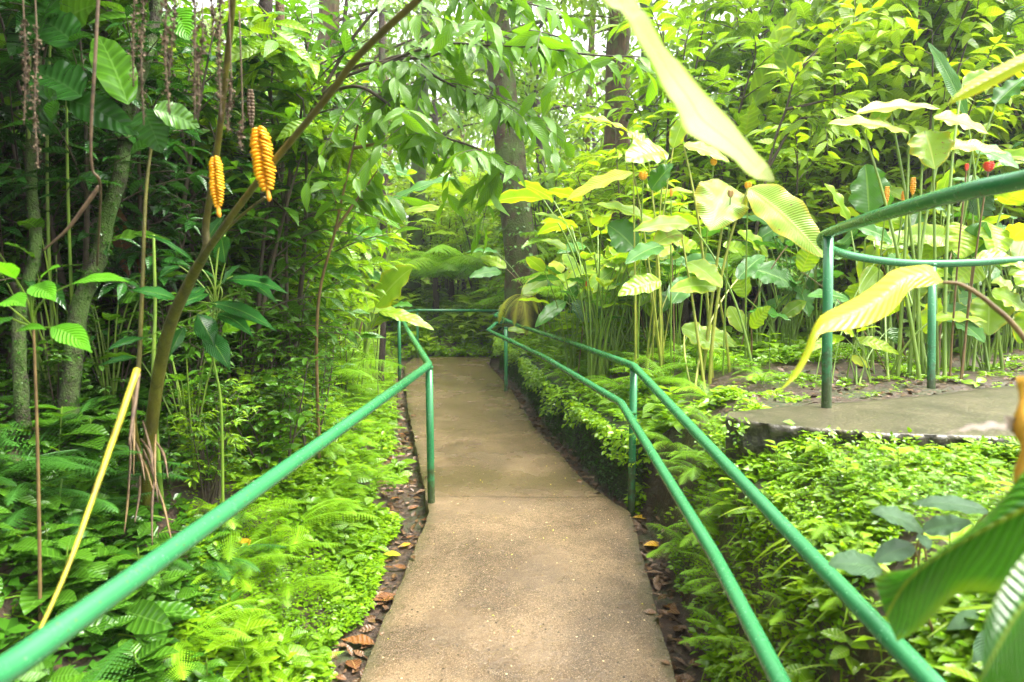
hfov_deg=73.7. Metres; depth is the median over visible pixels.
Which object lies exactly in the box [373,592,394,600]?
fallen leaf
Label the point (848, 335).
ginger plant
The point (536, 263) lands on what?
ginger plant
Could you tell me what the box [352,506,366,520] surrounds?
seedling
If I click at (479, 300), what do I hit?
seedling
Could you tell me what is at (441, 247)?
tree fern
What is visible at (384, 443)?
seedling
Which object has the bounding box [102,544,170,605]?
seedling
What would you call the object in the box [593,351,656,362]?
fern
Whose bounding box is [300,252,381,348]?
leafy shrub
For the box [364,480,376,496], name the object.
seedling
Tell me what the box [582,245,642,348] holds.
ginger plant
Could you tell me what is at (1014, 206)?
leafy shrub
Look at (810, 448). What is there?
seedling
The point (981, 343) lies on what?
ginger plant
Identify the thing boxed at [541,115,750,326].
leafy shrub
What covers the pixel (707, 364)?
fern
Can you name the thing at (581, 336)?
flower
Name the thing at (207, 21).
leafy shrub
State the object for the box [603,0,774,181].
ginger leaf
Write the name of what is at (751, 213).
ginger plant
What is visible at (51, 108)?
leafy shrub
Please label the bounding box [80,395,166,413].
fern
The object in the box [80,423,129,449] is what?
seedling
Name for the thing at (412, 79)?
tree
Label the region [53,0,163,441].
slender tree
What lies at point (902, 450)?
seedling
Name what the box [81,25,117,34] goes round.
leafy shrub
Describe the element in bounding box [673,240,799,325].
tree fern
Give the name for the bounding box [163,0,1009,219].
sky
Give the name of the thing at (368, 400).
fern
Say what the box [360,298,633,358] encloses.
ground cover
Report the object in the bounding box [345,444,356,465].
seedling
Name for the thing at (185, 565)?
fern
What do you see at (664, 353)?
fern
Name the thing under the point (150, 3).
tree
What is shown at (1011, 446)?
seedling
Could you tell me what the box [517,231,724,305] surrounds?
tree fern
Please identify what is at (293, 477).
seedling
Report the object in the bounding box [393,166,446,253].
leafy shrub
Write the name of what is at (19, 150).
leafy shrub
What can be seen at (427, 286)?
ground cover
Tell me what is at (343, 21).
tree
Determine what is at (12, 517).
fern
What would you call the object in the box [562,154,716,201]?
tree fern
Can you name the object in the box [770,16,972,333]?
leafy shrub
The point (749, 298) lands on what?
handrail
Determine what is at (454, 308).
seedling
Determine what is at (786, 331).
ginger plant
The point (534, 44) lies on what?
arching shrub
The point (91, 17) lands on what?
leafy shrub
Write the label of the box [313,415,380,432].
fern
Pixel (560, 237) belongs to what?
leafy shrub
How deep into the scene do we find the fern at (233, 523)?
3.21 m
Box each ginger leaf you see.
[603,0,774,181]
[782,265,1023,388]
[874,472,1023,640]
[947,54,1023,103]
[980,556,1023,681]
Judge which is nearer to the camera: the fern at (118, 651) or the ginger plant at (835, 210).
the fern at (118, 651)
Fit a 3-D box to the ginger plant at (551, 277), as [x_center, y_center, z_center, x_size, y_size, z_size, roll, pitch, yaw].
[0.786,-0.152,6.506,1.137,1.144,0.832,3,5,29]
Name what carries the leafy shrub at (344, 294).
on the ground at (872, 658)
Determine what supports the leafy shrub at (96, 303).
on the ground at (872, 658)
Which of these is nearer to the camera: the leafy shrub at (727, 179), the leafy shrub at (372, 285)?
the leafy shrub at (727, 179)
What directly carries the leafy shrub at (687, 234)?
on the ground at (872, 658)
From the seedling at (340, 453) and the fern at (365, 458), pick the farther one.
the fern at (365, 458)
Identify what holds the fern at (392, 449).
on the ground at (872, 658)
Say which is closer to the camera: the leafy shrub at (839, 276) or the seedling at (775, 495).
the seedling at (775, 495)
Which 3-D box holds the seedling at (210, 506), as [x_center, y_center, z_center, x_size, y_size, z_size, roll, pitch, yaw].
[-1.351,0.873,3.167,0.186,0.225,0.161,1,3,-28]
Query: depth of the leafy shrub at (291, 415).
3.66 m
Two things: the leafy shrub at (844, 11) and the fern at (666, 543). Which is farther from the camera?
the leafy shrub at (844, 11)
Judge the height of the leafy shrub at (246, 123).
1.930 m
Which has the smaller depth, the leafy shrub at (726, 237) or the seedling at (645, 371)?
the seedling at (645, 371)
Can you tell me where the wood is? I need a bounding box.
[297,9,1017,261]
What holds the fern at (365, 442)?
on the ground at (872, 658)
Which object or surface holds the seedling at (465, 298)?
on the ground at (872, 658)
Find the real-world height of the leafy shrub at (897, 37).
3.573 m
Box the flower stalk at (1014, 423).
[947,376,1023,482]
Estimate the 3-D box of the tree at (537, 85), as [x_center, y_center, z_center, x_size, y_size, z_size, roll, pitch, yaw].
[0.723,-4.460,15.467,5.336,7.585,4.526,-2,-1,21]
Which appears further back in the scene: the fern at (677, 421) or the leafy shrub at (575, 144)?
the leafy shrub at (575, 144)
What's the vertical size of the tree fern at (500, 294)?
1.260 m
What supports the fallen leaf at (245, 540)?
on the ground at (872, 658)
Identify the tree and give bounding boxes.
[6,56,45,449]
[19,0,169,64]
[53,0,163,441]
[94,0,111,314]
[124,0,422,544]
[126,0,217,69]
[147,50,157,306]
[149,0,160,181]
[170,0,299,68]
[212,1,316,92]
[220,0,515,134]
[252,0,273,204]
[272,0,285,304]
[307,0,348,342]
[309,3,487,259]
[314,14,429,272]
[340,0,478,301]
[350,86,478,282]
[364,1,518,286]
[375,8,387,386]
[391,23,515,282]
[395,0,626,340]
[424,0,604,252]
[431,21,572,140]
[480,0,725,312]
[517,5,711,152]
[549,108,639,165]
[630,7,756,121]
[630,48,753,143]
[639,0,718,185]
[664,0,798,21]
[709,0,907,302]
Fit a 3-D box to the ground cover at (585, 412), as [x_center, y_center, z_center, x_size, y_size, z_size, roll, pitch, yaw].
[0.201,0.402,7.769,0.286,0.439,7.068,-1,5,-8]
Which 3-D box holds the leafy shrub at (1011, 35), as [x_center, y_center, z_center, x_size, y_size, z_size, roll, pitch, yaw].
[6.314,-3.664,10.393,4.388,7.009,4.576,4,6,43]
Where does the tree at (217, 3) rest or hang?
on the ground at (872, 658)
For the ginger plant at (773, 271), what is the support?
on the ground at (872, 658)
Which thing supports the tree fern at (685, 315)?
on the ground at (872, 658)
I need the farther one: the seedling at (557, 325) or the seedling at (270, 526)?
the seedling at (557, 325)
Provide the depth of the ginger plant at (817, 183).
7.72 m
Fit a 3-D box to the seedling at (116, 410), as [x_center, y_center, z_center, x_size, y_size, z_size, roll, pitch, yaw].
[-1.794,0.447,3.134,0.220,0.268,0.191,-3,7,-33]
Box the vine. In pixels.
[89,0,101,265]
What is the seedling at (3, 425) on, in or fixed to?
on the ground at (872, 658)
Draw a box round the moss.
[499,339,645,507]
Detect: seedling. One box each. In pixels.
[0,404,12,427]
[21,522,79,557]
[21,535,105,587]
[27,352,42,375]
[27,365,56,411]
[29,404,82,452]
[31,475,88,517]
[33,366,87,392]
[71,417,115,448]
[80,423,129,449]
[91,638,178,681]
[93,408,145,456]
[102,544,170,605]
[172,450,210,470]
[176,658,230,681]
[200,504,241,529]
[204,610,276,681]
[236,475,261,507]
[243,427,287,468]
[254,516,290,542]
[254,524,294,561]
[255,461,276,491]
[275,501,302,518]
[282,474,309,492]
[298,429,321,443]
[309,403,342,430]
[319,391,338,410]
[325,439,348,462]
[336,442,348,455]
[337,511,359,526]
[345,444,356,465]
[350,419,376,435]
[351,444,377,461]
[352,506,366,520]
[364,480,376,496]
[368,434,396,463]
[370,419,390,432]
[370,469,392,489]
[393,297,417,332]
[400,293,426,309]
[401,316,424,335]
[419,335,437,349]
[424,283,449,301]
[429,322,444,340]
[437,304,461,335]
[445,299,460,325]
[452,320,477,348]
[454,294,482,328]
[458,301,488,344]
[470,281,499,312]
[471,299,493,317]
[474,314,503,356]
[476,312,488,331]
[485,312,502,327]
[525,338,540,347]
[547,349,559,357]
[550,313,565,333]
[567,335,583,363]
[613,356,656,384]
[637,395,652,405]
[654,386,681,413]
[712,475,757,519]
[725,352,744,367]
[756,332,784,369]
[765,440,792,467]
[770,491,793,499]
[800,434,834,461]
[833,457,862,480]
[836,443,867,456]
[843,532,890,582]
[860,433,881,450]
[876,447,915,469]
[916,529,968,556]
[953,446,979,464]
[966,474,995,493]
[982,486,1010,506]
[994,481,1012,504]
[1001,444,1019,462]
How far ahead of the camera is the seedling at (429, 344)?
12.33 m
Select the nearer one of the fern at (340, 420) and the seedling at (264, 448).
the seedling at (264, 448)
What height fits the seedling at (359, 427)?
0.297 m
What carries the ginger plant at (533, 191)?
on the ground at (872, 658)
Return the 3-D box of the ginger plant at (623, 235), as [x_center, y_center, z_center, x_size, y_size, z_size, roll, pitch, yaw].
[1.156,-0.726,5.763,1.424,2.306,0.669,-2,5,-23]
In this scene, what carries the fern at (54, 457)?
on the ground at (872, 658)
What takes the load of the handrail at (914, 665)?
on the ground at (872, 658)
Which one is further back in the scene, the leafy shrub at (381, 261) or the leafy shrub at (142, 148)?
the leafy shrub at (381, 261)
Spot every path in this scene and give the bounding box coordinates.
[360,357,675,681]
[725,385,1018,463]
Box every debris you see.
[387,363,642,638]
[396,365,664,681]
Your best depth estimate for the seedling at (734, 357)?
5.17 m
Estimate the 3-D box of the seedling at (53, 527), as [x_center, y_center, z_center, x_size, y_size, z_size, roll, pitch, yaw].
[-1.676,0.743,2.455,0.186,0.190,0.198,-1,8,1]
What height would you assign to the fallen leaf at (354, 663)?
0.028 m
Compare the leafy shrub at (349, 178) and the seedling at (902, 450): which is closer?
the seedling at (902, 450)
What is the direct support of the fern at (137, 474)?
on the ground at (872, 658)
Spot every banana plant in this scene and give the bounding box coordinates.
[0,0,199,387]
[348,149,458,377]
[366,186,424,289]
[416,176,501,308]
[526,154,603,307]
[737,7,840,335]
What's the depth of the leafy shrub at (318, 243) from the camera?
4.99 m
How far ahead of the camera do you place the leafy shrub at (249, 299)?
3.89 m
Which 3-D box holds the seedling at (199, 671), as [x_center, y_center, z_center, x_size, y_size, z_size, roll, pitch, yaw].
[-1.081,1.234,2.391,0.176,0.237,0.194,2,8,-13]
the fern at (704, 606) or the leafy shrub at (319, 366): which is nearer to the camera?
the fern at (704, 606)
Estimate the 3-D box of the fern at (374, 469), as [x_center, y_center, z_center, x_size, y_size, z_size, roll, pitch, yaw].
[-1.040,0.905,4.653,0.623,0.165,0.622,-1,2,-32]
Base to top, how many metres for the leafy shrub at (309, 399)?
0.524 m
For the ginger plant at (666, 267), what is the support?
on the ground at (872, 658)
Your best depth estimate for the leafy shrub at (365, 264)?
7.80 m
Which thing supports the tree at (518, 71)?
on the ground at (872, 658)
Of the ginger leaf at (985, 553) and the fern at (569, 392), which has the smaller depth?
the ginger leaf at (985, 553)
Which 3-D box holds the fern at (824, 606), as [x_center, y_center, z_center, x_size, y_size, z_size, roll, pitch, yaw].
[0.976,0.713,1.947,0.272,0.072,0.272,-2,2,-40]
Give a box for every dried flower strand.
[19,0,30,124]
[28,0,44,168]
[128,0,139,86]
[135,0,147,124]
[158,0,174,114]
[163,0,181,77]
[189,0,200,119]
[193,0,209,109]
[207,0,217,35]
[213,0,226,123]
[224,0,237,131]
[236,11,246,151]
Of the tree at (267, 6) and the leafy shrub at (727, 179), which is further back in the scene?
the leafy shrub at (727, 179)
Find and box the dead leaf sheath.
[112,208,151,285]
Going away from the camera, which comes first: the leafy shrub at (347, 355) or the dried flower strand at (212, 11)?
the dried flower strand at (212, 11)
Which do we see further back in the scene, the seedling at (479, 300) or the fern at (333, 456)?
the seedling at (479, 300)
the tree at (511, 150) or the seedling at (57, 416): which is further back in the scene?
the tree at (511, 150)
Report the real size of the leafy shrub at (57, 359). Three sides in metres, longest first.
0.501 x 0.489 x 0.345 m
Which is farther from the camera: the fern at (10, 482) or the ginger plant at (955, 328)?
the ginger plant at (955, 328)
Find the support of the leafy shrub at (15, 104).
on the ground at (872, 658)
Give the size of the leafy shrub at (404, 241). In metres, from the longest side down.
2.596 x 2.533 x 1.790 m
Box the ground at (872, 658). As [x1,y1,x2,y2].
[0,294,1023,681]
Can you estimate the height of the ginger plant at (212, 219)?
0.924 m
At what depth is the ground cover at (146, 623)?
2.59 m
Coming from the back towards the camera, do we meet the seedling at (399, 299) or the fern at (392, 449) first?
the seedling at (399, 299)
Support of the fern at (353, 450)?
on the ground at (872, 658)
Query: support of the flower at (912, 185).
on the ground at (872, 658)
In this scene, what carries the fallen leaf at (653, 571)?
on the ground at (872, 658)
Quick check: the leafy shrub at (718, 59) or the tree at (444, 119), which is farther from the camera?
the tree at (444, 119)
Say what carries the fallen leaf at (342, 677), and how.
on the ground at (872, 658)
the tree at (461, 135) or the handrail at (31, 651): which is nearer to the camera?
the handrail at (31, 651)
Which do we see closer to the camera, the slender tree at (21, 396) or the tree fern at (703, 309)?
the slender tree at (21, 396)
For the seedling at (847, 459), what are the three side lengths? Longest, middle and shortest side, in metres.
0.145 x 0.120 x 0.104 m
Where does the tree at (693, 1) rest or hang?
on the ground at (872, 658)
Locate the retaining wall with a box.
[499,340,654,503]
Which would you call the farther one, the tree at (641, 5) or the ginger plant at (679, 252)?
the tree at (641, 5)
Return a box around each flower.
[578,281,586,373]
[637,172,647,391]
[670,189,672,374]
[695,158,716,367]
[722,190,733,374]
[744,182,751,366]
[870,186,889,367]
[884,191,904,366]
[907,178,915,249]
[949,163,968,375]
[959,161,994,378]
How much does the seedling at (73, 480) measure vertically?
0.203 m
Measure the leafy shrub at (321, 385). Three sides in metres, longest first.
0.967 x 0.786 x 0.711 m
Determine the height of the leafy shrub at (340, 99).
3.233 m
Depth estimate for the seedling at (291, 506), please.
3.60 m
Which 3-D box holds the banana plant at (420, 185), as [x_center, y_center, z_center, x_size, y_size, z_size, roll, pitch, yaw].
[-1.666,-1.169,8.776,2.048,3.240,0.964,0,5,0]
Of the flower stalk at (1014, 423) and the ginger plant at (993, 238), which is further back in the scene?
the ginger plant at (993, 238)
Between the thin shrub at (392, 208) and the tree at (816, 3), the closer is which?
the thin shrub at (392, 208)
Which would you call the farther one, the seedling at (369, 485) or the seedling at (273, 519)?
the seedling at (369, 485)
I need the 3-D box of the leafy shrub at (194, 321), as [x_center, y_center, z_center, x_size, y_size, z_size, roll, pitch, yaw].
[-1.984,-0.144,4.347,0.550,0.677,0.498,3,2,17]
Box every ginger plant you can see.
[0,218,169,410]
[27,308,105,345]
[31,271,183,401]
[54,217,225,354]
[98,320,255,489]
[328,225,433,398]
[466,206,595,347]
[485,180,700,379]
[519,256,601,381]
[526,265,646,376]
[535,211,651,369]
[537,209,669,388]
[553,298,631,348]
[566,114,737,393]
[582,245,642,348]
[607,226,705,330]
[612,256,683,354]
[618,141,822,390]
[642,247,675,330]
[650,227,724,350]
[694,211,758,311]
[702,277,750,327]
[723,224,820,355]
[735,244,798,337]
[741,236,834,346]
[742,215,860,340]
[750,229,820,307]
[776,238,846,350]
[785,173,909,335]
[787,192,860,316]
[796,224,927,383]
[819,202,965,338]
[819,259,877,337]
[820,164,927,363]
[828,69,1023,381]
[849,232,943,353]
[855,167,1009,350]
[875,128,1023,347]
[903,43,1023,368]
[922,190,1023,371]
[923,289,975,345]
[939,292,982,355]
[953,210,1023,352]
[956,175,1023,293]
[958,275,1012,344]
[967,219,1023,348]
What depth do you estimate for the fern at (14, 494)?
2.63 m
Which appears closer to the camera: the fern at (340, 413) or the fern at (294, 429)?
the fern at (294, 429)
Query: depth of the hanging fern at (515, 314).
8.59 m
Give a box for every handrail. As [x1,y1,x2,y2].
[0,309,500,681]
[486,308,945,681]
[568,272,883,312]
[816,169,1023,407]
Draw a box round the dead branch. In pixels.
[43,185,98,250]
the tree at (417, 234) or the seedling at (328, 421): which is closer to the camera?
the seedling at (328, 421)
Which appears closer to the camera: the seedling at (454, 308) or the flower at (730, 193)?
the flower at (730, 193)
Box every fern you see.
[0,395,18,446]
[0,411,141,475]
[0,419,126,479]
[0,446,41,486]
[0,450,192,514]
[0,469,125,508]
[0,480,129,537]
[55,491,155,526]
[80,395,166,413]
[80,640,135,681]
[162,599,267,679]
[169,512,285,580]
[169,560,193,570]
[179,496,266,529]
[182,535,302,608]
[187,499,303,561]
[228,554,292,591]
[238,522,342,579]
[247,498,379,552]
[255,552,352,609]
[271,420,309,436]
[275,643,343,681]
[293,563,348,590]
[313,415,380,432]
[313,456,368,484]
[315,442,376,467]
[316,433,359,459]
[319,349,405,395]
[321,470,372,504]
[322,405,352,417]
[326,496,370,516]
[335,397,366,411]
[337,382,390,394]
[337,392,374,402]
[338,427,380,446]
[347,396,401,412]
[355,351,378,367]
[355,453,392,475]
[362,465,404,484]
[366,414,405,430]
[369,383,391,403]
[370,439,410,451]
[377,253,499,320]
[387,315,454,333]
[391,244,503,308]
[407,255,466,300]
[439,289,493,307]
[470,287,562,305]
[498,294,550,334]
[513,271,589,301]
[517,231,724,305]
[530,283,661,351]
[533,368,560,373]
[542,351,605,377]
[547,362,581,382]
[554,384,597,401]
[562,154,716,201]
[583,376,648,397]
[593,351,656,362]
[594,255,790,343]
[597,409,641,419]
[609,352,706,390]
[621,431,685,459]
[639,340,679,362]
[641,419,656,428]
[646,523,701,557]
[651,348,759,372]
[652,371,694,384]
[656,459,705,484]
[658,450,719,467]
[660,410,701,425]
[661,378,722,398]
[664,506,729,552]
[669,405,725,431]
[669,443,699,460]
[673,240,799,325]
[676,238,837,334]
[677,585,730,616]
[678,606,748,662]
[679,551,721,592]
[693,476,738,516]
[694,493,722,515]
[706,635,754,657]
[719,358,777,374]
[729,366,785,383]
[745,497,805,517]
[759,590,815,624]
[761,455,806,478]
[792,575,876,619]
[806,499,856,539]
[843,463,933,495]
[936,512,982,539]
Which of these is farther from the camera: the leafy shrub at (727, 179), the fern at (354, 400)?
the leafy shrub at (727, 179)
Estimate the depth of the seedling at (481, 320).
13.16 m
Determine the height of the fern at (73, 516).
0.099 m
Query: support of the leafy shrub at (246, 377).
on the ground at (872, 658)
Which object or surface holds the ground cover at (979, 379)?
on the ground at (872, 658)
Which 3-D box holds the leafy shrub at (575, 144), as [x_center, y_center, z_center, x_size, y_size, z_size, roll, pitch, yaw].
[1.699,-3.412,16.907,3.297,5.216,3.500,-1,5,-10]
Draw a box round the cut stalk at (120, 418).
[38,367,140,628]
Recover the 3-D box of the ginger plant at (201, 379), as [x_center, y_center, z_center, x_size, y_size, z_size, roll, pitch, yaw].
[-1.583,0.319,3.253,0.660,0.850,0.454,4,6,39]
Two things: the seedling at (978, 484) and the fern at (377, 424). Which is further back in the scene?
the fern at (377, 424)
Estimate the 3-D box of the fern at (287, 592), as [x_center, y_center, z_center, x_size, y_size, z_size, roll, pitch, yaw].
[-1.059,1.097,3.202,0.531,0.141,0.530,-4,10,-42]
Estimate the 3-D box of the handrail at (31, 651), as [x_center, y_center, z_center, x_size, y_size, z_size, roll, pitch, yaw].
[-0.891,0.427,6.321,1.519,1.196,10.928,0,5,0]
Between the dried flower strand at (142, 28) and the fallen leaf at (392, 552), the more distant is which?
the fallen leaf at (392, 552)
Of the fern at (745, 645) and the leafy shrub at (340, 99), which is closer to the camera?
the fern at (745, 645)
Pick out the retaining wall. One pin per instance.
(620, 489)
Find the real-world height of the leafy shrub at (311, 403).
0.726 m
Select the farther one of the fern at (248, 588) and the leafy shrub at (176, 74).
the leafy shrub at (176, 74)
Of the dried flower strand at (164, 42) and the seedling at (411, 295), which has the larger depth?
the seedling at (411, 295)
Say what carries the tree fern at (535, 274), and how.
on the ground at (872, 658)
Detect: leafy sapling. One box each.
[169,0,398,421]
[736,0,917,337]
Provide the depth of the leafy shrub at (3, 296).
3.78 m
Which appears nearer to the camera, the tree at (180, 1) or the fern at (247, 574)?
the fern at (247, 574)
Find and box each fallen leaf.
[240,538,250,544]
[335,674,345,679]
[341,634,374,644]
[345,659,361,668]
[358,624,374,631]
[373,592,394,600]
[382,550,399,555]
[393,564,406,568]
[644,541,658,545]
[647,570,661,572]
[667,609,679,613]
[673,625,682,630]
[678,673,694,681]
[689,658,700,665]
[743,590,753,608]
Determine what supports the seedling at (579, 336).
on the ground at (872, 658)
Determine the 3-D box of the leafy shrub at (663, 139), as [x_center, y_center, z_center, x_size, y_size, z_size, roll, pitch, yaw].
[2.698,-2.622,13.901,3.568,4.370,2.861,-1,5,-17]
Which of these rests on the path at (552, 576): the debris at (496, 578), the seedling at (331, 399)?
the debris at (496, 578)
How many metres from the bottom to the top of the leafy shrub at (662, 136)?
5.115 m
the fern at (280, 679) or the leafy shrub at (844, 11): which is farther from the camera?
the leafy shrub at (844, 11)
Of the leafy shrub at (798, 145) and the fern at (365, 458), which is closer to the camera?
the fern at (365, 458)
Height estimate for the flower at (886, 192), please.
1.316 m
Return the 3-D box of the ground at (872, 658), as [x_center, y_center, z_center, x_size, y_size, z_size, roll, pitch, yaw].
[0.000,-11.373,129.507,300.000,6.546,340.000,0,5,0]
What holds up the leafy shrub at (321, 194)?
on the ground at (872, 658)
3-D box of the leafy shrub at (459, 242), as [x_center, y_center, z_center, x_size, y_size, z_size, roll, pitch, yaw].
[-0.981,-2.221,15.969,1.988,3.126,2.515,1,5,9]
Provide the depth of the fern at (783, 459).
2.69 m
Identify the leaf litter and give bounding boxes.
[304,362,707,681]
[644,347,1023,410]
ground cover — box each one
[0,300,254,681]
[0,316,235,681]
[165,367,404,681]
[174,319,405,491]
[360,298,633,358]
[366,278,1023,352]
[492,337,644,467]
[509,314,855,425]
[615,347,1023,455]
[623,385,998,681]
[717,439,1018,681]
[722,416,1018,454]
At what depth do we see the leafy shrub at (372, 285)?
16.17 m
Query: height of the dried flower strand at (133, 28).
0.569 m
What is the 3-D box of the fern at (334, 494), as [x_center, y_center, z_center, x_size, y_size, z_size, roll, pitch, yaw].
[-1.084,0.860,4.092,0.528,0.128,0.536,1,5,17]
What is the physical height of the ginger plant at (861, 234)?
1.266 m
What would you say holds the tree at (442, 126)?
on the ground at (872, 658)
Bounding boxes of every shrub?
[0,0,155,345]
[0,0,176,218]
[0,0,208,371]
[0,0,230,370]
[0,4,303,355]
[0,91,66,261]
[0,123,24,270]
[0,172,101,347]
[0,189,94,378]
[0,229,112,346]
[0,262,128,621]
[2,324,109,410]
[3,0,177,232]
[4,55,213,312]
[6,0,402,374]
[7,120,135,301]
[9,163,241,379]
[38,16,298,322]
[44,11,331,324]
[50,305,156,397]
[51,198,203,351]
[58,225,108,316]
[73,91,384,394]
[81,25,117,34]
[82,53,184,146]
[86,0,213,98]
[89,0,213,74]
[89,20,422,408]
[91,271,186,344]
[98,49,248,242]
[99,215,287,544]
[108,130,358,317]
[114,270,255,426]
[121,199,248,327]
[126,298,247,421]
[127,75,343,332]
[127,413,199,490]
[145,119,261,275]
[158,5,321,216]
[160,385,262,503]
[161,0,412,364]
[167,284,230,366]
[170,385,257,500]
[172,375,247,461]
[173,237,300,380]
[186,281,309,422]
[187,350,332,488]
[191,302,253,379]
[206,58,434,325]
[206,124,362,352]
[211,93,367,288]
[222,27,369,224]
[224,352,286,435]
[226,369,303,451]
[228,288,351,423]
[230,323,313,418]
[236,0,384,256]
[238,167,378,333]
[241,166,357,304]
[244,389,278,437]
[250,0,663,432]
[263,314,362,440]
[268,353,335,445]
[294,374,333,420]
[298,338,336,395]
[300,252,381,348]
[302,172,378,340]
[302,336,361,396]
[304,324,333,380]
[310,93,447,458]
[321,225,380,345]
[321,322,382,398]
[326,73,372,271]
[329,342,362,370]
[337,153,418,345]
[354,183,414,299]
[365,233,422,291]
[378,210,442,283]
[385,117,486,286]
[387,176,447,268]
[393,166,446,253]
[402,198,463,293]
[411,211,480,296]
[420,164,503,298]
[420,173,500,298]
[438,243,471,295]
[450,185,504,299]
[454,139,557,243]
[460,233,504,300]
[465,168,621,317]
[469,99,603,321]
[496,204,603,308]
[499,146,619,309]
[522,0,778,247]
[524,108,640,275]
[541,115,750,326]
[573,11,840,327]
[578,159,742,321]
[579,124,665,191]
[599,115,681,213]
[607,173,732,328]
[613,0,834,225]
[639,102,791,314]
[640,103,825,313]
[658,0,868,165]
[674,217,708,305]
[685,176,760,323]
[689,86,919,315]
[689,206,768,325]
[691,135,828,337]
[693,0,943,332]
[722,104,880,334]
[733,0,1023,229]
[750,0,956,333]
[761,144,939,334]
[768,0,1023,315]
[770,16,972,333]
[781,14,1015,192]
[782,102,960,335]
[807,0,1023,338]
[813,195,862,309]
[828,495,988,670]
[833,0,1023,223]
[836,156,944,334]
[838,139,954,278]
[886,91,1023,338]
[887,12,1023,204]
[890,124,1019,332]
[910,100,1023,311]
[927,40,1013,159]
[950,6,1023,205]
[954,121,1023,337]
[957,135,1023,280]
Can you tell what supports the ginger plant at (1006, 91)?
on the ground at (872, 658)
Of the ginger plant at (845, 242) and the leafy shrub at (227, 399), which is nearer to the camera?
the leafy shrub at (227, 399)
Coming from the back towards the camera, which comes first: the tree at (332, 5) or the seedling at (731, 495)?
the tree at (332, 5)
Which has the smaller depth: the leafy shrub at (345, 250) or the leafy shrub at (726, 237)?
the leafy shrub at (345, 250)
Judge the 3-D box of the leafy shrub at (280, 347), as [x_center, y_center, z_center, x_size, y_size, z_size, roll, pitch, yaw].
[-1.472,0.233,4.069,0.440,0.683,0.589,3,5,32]
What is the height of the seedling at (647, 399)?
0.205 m
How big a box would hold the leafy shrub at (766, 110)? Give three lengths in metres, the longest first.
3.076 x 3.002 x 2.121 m
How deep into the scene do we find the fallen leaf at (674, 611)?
3.30 m
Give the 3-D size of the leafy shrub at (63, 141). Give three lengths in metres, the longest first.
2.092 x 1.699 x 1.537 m
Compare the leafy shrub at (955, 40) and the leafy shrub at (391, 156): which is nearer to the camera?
the leafy shrub at (955, 40)
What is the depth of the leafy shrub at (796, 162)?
9.26 m
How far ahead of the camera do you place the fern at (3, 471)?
2.67 m
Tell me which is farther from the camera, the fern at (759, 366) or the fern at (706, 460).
the fern at (759, 366)
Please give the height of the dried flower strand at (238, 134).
0.392 m
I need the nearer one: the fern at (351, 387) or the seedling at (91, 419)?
the seedling at (91, 419)
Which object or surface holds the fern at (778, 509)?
on the ground at (872, 658)
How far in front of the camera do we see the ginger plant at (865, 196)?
5.35 m
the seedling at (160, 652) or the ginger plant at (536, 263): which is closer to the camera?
the seedling at (160, 652)
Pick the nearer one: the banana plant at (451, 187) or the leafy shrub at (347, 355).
the leafy shrub at (347, 355)
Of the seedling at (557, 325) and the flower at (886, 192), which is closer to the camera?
the flower at (886, 192)
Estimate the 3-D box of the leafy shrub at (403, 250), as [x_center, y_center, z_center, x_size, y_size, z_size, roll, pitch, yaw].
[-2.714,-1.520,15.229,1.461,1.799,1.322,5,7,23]
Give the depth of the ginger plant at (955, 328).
6.81 m
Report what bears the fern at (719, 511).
on the ground at (872, 658)
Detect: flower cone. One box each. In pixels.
[208,156,224,217]
[247,89,254,127]
[249,126,276,201]
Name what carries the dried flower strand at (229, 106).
hanging from the tree at (91, 25)
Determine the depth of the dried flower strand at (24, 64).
1.90 m
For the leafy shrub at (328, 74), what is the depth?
7.60 m
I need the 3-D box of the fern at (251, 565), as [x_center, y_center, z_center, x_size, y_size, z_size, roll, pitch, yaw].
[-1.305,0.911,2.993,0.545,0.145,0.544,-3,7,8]
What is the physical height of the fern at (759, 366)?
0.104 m
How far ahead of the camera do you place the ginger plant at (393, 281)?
6.78 m
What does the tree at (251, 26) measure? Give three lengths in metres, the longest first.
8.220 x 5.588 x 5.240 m
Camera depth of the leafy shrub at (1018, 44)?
7.69 m
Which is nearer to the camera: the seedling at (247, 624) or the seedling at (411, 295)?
the seedling at (247, 624)
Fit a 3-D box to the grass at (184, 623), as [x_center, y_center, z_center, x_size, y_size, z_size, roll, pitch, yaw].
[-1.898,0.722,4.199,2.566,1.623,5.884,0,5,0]
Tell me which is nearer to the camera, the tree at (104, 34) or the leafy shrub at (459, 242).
the tree at (104, 34)
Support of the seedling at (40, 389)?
on the ground at (872, 658)
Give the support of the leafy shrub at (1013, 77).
on the ground at (872, 658)
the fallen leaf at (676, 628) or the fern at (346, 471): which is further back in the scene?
the fern at (346, 471)
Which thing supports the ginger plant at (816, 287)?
on the ground at (872, 658)
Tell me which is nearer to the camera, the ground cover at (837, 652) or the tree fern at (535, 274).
the ground cover at (837, 652)
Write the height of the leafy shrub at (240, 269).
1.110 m
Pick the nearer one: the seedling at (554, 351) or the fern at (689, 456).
the fern at (689, 456)
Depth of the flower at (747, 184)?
5.03 m
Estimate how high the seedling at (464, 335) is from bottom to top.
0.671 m
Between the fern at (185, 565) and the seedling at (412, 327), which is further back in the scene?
the seedling at (412, 327)
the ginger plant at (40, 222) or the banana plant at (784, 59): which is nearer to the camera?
the ginger plant at (40, 222)
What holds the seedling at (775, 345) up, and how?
on the ground at (872, 658)

